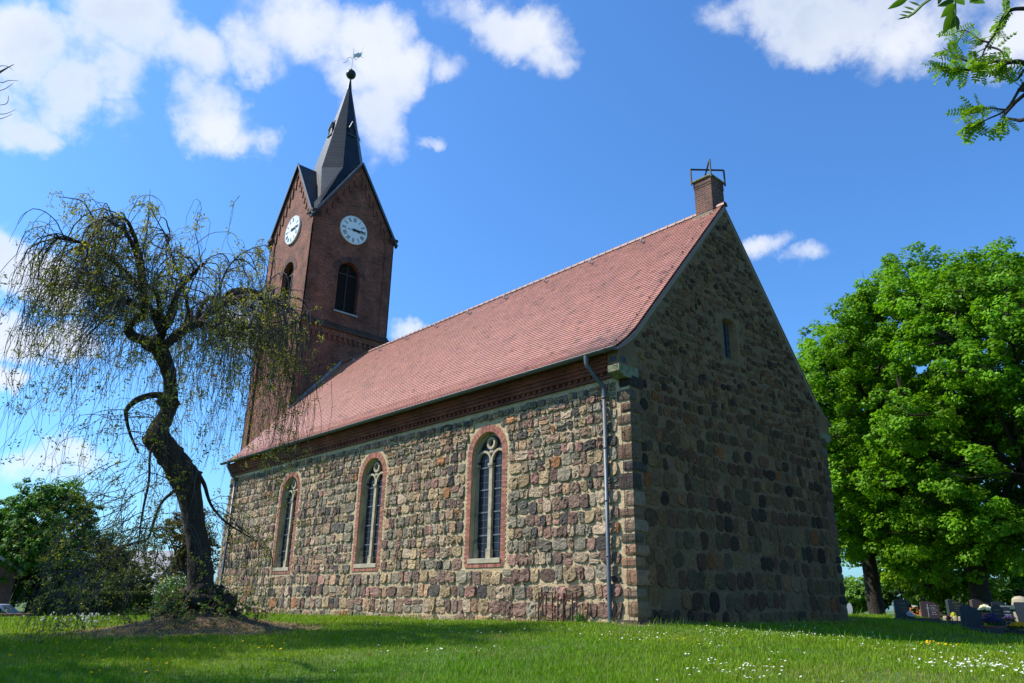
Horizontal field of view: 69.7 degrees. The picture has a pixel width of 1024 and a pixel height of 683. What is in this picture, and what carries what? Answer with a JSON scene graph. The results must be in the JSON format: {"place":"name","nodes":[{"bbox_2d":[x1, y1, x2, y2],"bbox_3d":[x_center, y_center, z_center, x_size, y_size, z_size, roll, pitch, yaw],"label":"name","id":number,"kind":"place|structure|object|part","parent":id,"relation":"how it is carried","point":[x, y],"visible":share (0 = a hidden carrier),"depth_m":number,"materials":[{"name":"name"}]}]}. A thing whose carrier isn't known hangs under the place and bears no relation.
{"place":"outdoors","nodes":[
{"label":"outdoors","id":0,"kind":"place"},
{"bbox_2d":[0,600,1023,682],"bbox_3d":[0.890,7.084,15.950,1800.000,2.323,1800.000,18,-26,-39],"label":"ground","id":1,"kind":"structure","parent":0,"point":[198,619],"depth_m":12.83,"materials":[{"name":"green plant"}]},
{"bbox_2d":[0,64,15,118],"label":"budding tree","id":2,"kind":"object","parent":1,"relation":"on","point":[4,69],"visible":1,"depth_m":14.78,"materials":[{"name":"brown plant"}]},
{"bbox_2d":[0,604,21,613],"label":"parked car","id":3,"kind":"object","parent":1,"relation":"on","point":[3,607],"visible":0.06,"depth_m":36.02,"materials":[{"name":"paint"}]},
{"bbox_3d":[-25.714,13.096,35.987,2.730,0.430,1.579,6,-20,-13],"label":"window","id":4,"kind":"part","parent":3,"relation":"part of","materials":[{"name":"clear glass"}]},
{"bbox_2d":[0,555,24,603],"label":"barn","id":5,"kind":"structure","parent":1,"relation":"on","point":[5,595],"depth_m":47.79,"materials":[{"name":"grey"}]},
{"bbox_2d":[0,613,31,616],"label":"wall","id":6,"kind":"structure","parent":1,"relation":"on","point":[12,614],"depth_m":29.30,"materials":[{"name":"stone"}]},
{"bbox_2d":[9,577,43,607],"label":"shrub","id":7,"kind":"object","parent":1,"relation":"on","point":[14,602],"visible":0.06,"depth_m":56.03,"materials":[{"name":"green plant"}]},
{"bbox_2d":[0,476,117,612],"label":"bushy tree","id":8,"kind":"object","parent":1,"relation":"on","point":[38,499],"visible":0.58,"depth_m":49.61,"materials":[{"name":"green plant"}]},
{"bbox_2d":[23,612,119,626],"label":"dandelion clocks","id":9,"kind":"object","parent":1,"relation":"on","point":[82,619],"visible":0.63,"depth_m":20.01,"materials":[{"name":"white plant"}]},
{"bbox_2d":[32,589,159,616],"bbox_3d":[-16.821,10.988,30.374,5.157,1.463,1.269,6,-20,-14],"label":"clipped hedge","id":10,"kind":"object","parent":1,"relation":"on","point":[135,594],"visible":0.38,"depth_m":29.96,"materials":[{"name":"green plant"}]},
{"bbox_2d":[60,542,139,590],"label":"bush","id":11,"kind":"object","parent":1,"relation":"on","point":[123,555],"visible":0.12,"depth_m":49.96,"materials":[{"name":"green plant"}]},
{"bbox_2d":[89,551,187,588],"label":"house","id":12,"kind":"structure","parent":1,"relation":"on","point":[167,553],"depth_m":74.40,"materials":[{"name":"white glass"}]},
{"bbox_2d":[91,562,186,591],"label":"shrub","id":13,"kind":"object","parent":1,"relation":"on","point":[143,587],"visible":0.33,"depth_m":45.81,"materials":[{"name":"green plant"}]},
{"bbox_2d":[152,580,160,612],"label":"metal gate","id":14,"kind":"structure","parent":1,"relation":"on","point":[155,593],"depth_m":28.57,"materials":[{"name":"metal"}]},
{"bbox_2d":[136,572,187,610],"bbox_3d":[-12.455,9.267,26.925,2.156,1.650,2.603,14,-23,-33],"label":"flowering shrub","id":15,"kind":"object","parent":1,"relation":"on","point":[168,586],"visible":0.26,"depth_m":26.62,"materials":[{"name":"green plant"}]},
{"bbox_2d":[0,187,336,645],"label":"weeping ash","id":16,"kind":"object","parent":1,"relation":"on","point":[181,471],"visible":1,"depth_m":17.42,"materials":[{"name":"green plant"}]},
{"bbox_2d":[141,506,220,579],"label":"brown tree","id":17,"kind":"object","parent":1,"relation":"on","point":[177,522],"visible":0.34,"depth_m":49.10,"materials":[{"name":"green plant"}]},
{"bbox_2d":[51,617,322,639],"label":"leaf litter","id":18,"kind":"object","parent":1,"relation":"on","point":[193,624],"visible":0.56,"depth_m":16.11,"materials":[{"name":"brown plant"}]},
{"bbox_2d":[8,627,956,672],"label":"dandelions","id":19,"kind":"object","parent":1,"relation":"on","point":[266,646],"visible":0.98,"depth_m":12.45,"materials":[{"name":"yellow plant"}]},
{"bbox_2d":[0,607,1023,682],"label":"grass","id":20,"kind":"structure","parent":1,"relation":"on","point":[830,640],"depth_m":12.38,"materials":[{"name":"green plant"}]},
{"bbox_2d":[216,49,847,624],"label":"church","id":21,"kind":"structure","parent":1,"relation":"on","point":[634,429],"depth_m":24.91,"materials":[{"name":"stone"},{"name":"brick"},{"name":"clay tile"}]},
{"bbox_2d":[270,471,299,573],"bbox_3d":[-10.058,8.146,33.213,0.375,4.510,1.980,18,-26,-39],"label":"window","id":22,"kind":"structure","parent":21,"relation":"in","point":[283,558],"depth_m":33.37,"materials":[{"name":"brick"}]},
{"bbox_2d":[282,265,293,312],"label":"belfry window","id":23,"kind":"structure","parent":21,"relation":"in","point":[290,277],"depth_m":47.63,"materials":[{"name":"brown wood"}]},
{"bbox_2d":[333,264,357,317],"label":"belfry window","id":24,"kind":"structure","parent":21,"relation":"in","point":[345,300],"depth_m":47.16,"materials":[{"name":"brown wood"}]},
{"bbox_2d":[351,452,386,571],"bbox_3d":[-5.372,6.518,28.389,0.375,4.510,1.980,18,-26,-39],"label":"window","id":25,"kind":"structure","parent":21,"relation":"in","point":[372,477],"depth_m":28.53,"materials":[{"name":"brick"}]},
{"bbox_2d":[464,424,507,567],"bbox_3d":[-0.727,4.904,23.605,0.375,4.510,1.980,18,-26,-39],"label":"window","id":26,"kind":"structure","parent":21,"relation":"in","point":[486,495],"depth_m":23.70,"materials":[{"name":"glass"}]},
{"bbox_2d":[722,323,730,358],"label":"gable window","id":27,"kind":"structure","parent":21,"relation":"in","point":[725,329],"depth_m":24.76,"materials":[{"name":"black glass"}]},
{"bbox_2d":[86,620,1023,681],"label":"daisies","id":28,"kind":"object","parent":1,"relation":"on","point":[804,652],"visible":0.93,"depth_m":11.70,"materials":[{"name":"white plant"}]},
{"bbox_2d":[537,590,583,622],"bbox_3d":[1.283,7.093,19.605,0.508,0.899,1.309,18,-26,-39],"label":"iron rack","id":29,"kind":"object","parent":1,"relation":"on","point":[564,602],"visible":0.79,"depth_m":19.47,"materials":[{"name":"black metal"}]},
{"bbox_2d":[573,612,587,623],"bbox_3d":[1.709,6.879,18.263,0.323,0.312,0.393,18,-26,-39],"label":"leafy weed","id":30,"kind":"object","parent":1,"relation":"on","point":[580,617],"visible":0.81,"depth_m":18.24,"materials":[{"name":"green plant"}]},
{"bbox_2d":[847,603,852,613],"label":"gravestone","id":31,"kind":"object","parent":1,"relation":"on","point":[849,608],"visible":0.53,"depth_m":56.94,"materials":[{"name":"stone"}]},
{"bbox_2d":[843,575,885,613],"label":"shrub","id":32,"kind":"object","parent":1,"relation":"on","point":[855,595],"visible":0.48,"depth_m":62.82,"materials":[{"name":"green plant"}]},
{"bbox_2d":[797,319,976,614],"bbox_3d":[18.964,6.813,41.814,12.338,17.019,12.795,18,-26,-39],"label":"linden tree","id":33,"kind":"object","parent":1,"relation":"on","point":[864,545],"visible":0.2,"depth_m":38.53,"materials":[{"name":"green plant"}]},
{"bbox_2d":[865,579,920,614],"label":"shrub","id":34,"kind":"object","parent":1,"relation":"on","point":[888,597],"visible":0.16,"depth_m":63.94,"materials":[{"name":"green plant"}]},
{"bbox_2d":[892,599,909,617],"bbox_3d":[14.709,10.173,27.734,0.588,0.868,0.330,-5,-21,17],"label":"gravestone","id":35,"kind":"object","parent":1,"relation":"on","point":[901,607],"visible":0.74,"depth_m":27.68,"materials":[{"name":"stone"}]},
{"bbox_2d":[795,241,1023,612],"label":"linden tree","id":36,"kind":"object","parent":1,"relation":"on","point":[859,319],"visible":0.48,"depth_m":35.54,"materials":[{"name":"green plant"}]},
{"bbox_2d":[895,617,940,622],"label":"grave kerb","id":37,"kind":"structure","parent":1,"relation":"on","point":[934,620],"depth_m":26.08,"materials":[{"name":"stone"}]},
{"bbox_2d":[906,611,914,617],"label":"white flowers","id":38,"kind":"object","parent":37,"relation":"on","point":[910,615],"visible":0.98,"depth_m":26.50,"materials":[{"name":"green plant"}]},
{"bbox_2d":[834,372,1007,601],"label":"linden tree","id":39,"kind":"object","parent":1,"relation":"on","point":[880,563],"visible":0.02,"depth_m":48.86,"materials":[{"name":"green plant"}]},
{"bbox_2d":[919,601,942,619],"bbox_3d":[16.009,10.377,28.143,0.720,0.816,0.300,-6,-21,19],"label":"gravestone","id":40,"kind":"object","parent":1,"relation":"on","point":[929,609],"visible":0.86,"depth_m":28.10,"materials":[{"name":"red stone"}]},
{"bbox_2d":[856,235,1023,576],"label":"linden tree","id":41,"kind":"object","parent":1,"relation":"on","point":[999,321],"visible":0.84,"depth_m":31.91,"materials":[{"name":"green plant"}]},
{"bbox_2d":[880,512,1018,604],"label":"young tree","id":42,"kind":"object","parent":1,"relation":"on","point":[954,587],"visible":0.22,"depth_m":42.29,"materials":[{"name":"green plant"}]},
{"bbox_2d":[939,620,960,624],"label":"grave kerb","id":43,"kind":"structure","parent":1,"relation":"on","point":[950,622],"depth_m":25.26,"materials":[{"name":"grey stone"}]},
{"bbox_2d":[945,599,962,616],"bbox_3d":[17.744,10.830,29.392,0.641,0.982,0.450,-3,-20,11],"label":"gravestone","id":44,"kind":"object","parent":1,"relation":"on","point":[952,605],"visible":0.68,"depth_m":29.35,"materials":[{"name":"grey stone"}]},
{"bbox_2d":[888,0,1023,145],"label":"robinia tree","id":45,"kind":"object","parent":1,"relation":"on","point":[980,66],"visible":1,"depth_m":6.71,"materials":[{"name":"green plant"}]},
{"bbox_2d":[910,577,1006,615],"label":"shrub","id":46,"kind":"object","parent":1,"relation":"on","point":[942,607],"visible":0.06,"depth_m":61.14,"materials":[{"name":"green plant"}]},
{"bbox_2d":[958,605,983,629],"bbox_3d":[14.388,8.701,23.013,0.686,0.837,0.300,-7,-21,22],"label":"gravestone","id":47,"kind":"object","parent":1,"relation":"on","point":[970,617],"visible":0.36,"depth_m":22.96,"materials":[{"name":"grey stone"}]},
{"bbox_2d":[969,599,990,617],"bbox_3d":[18.993,10.979,29.794,0.704,0.998,0.420,-3,-20,11],"label":"gravestone","id":48,"kind":"object","parent":1,"relation":"on","point":[976,603],"visible":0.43,"depth_m":29.79,"materials":[{"name":"red stone"}]},
{"bbox_2d":[978,604,990,612],"bbox_3d":[17.069,9.647,26.552,0.450,0.300,0.449,-11,-23,30],"label":"white bouquet","id":49,"kind":"object","parent":1,"relation":"on","point":[983,608],"visible":0.93,"depth_m":26.44,"materials":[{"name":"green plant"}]},
{"bbox_2d":[964,627,1005,633],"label":"grave kerb","id":50,"kind":"structure","parent":1,"relation":"on","point":[998,631],"depth_m":21.79,"materials":[{"name":"grey stone"}]},
{"bbox_2d":[958,574,1022,604],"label":"shrub","id":51,"kind":"object","parent":1,"relation":"on","point":[1001,598],"visible":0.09,"depth_m":60.31,"materials":[{"name":"green plant"}]},
{"bbox_2d":[980,613,1005,628],"bbox_3d":[14.485,8.485,22.162,0.666,0.569,0.666,-11,-23,30],"label":"flower bowl","id":52,"kind":"object","parent":1,"relation":"on","point":[992,619],"visible":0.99,"depth_m":22.03,"materials":[{"name":"purple plant"}]},
{"bbox_2d":[963,424,1023,600],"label":"linden tree","id":53,"kind":"object","parent":1,"relation":"on","point":[1018,580],"visible":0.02,"depth_m":48.92,"materials":[{"name":"green plant"}]},
{"bbox_2d":[990,605,1007,628],"bbox_3d":[16.055,9.135,24.271,0.424,0.851,0.240,-8,-22,25],"label":"gravestone","id":54,"kind":"object","parent":1,"relation":"on","point":[997,610],"visible":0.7,"depth_m":24.24,"materials":[{"name":"stone"}]},
{"bbox_2d":[991,601,1014,624],"bbox_3d":[18.577,10.341,27.802,0.748,0.969,0.300,-8,-21,24],"label":"gravestone","id":55,"kind":"object","parent":1,"relation":"on","point":[1006,609],"visible":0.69,"depth_m":27.74,"materials":[{"name":"stone"}]},
{"bbox_2d":[1006,629,1023,634],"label":"grave kerb","id":56,"kind":"structure","parent":1,"relation":"on","point":[1018,632],"depth_m":22.08,"materials":[{"name":"stone"}]},
{"bbox_2d":[1003,615,1016,629],"bbox_3d":[15.514,8.782,22.878,0.373,0.509,0.279,-11,-23,31],"label":"flower pot","id":57,"kind":"object","parent":56,"relation":"on","point":[1009,617],"visible":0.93,"depth_m":22.86,"materials":[{"name":"purple plant"}]},
{"bbox_2d":[1009,621,1023,629],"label":"pansy bed","id":58,"kind":"object","parent":1,"relation":"on","point":[1018,625],"visible":1,"depth_m":21.85,"materials":[{"name":"green plant"}]},
{"bbox_2d":[1011,596,1023,621],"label":"gravestone","id":59,"kind":"object","parent":1,"relation":"on","point":[1018,599],"visible":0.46,"depth_m":28.36,"materials":[{"name":"stone"}]},
{"bbox_2d":[1013,602,1023,629],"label":"gravestone","id":60,"kind":"object","parent":1,"relation":"on","point":[1019,608],"visible":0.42,"depth_m":23.15,"materials":[{"name":"grey stone"}]},
{"bbox_2d":[0,0,1023,610],"label":"sky","id":61,"kind":"structure","parent":0,"point":[506,146],"materials":[{"name":"blue"}]},
{"bbox_2d":[893,598,945,616],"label":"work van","id":62,"kind":"object","parent":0,"point":[941,615],"visible":0.06,"depth_m":74.23,"materials":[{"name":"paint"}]},
{"bbox_2d":[943,616,960,620],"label":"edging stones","id":63,"kind":"object","parent":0,"point":[954,618],"visible":0.22,"depth_m":27.54,"materials":[{"name":"stone"}]}
]}

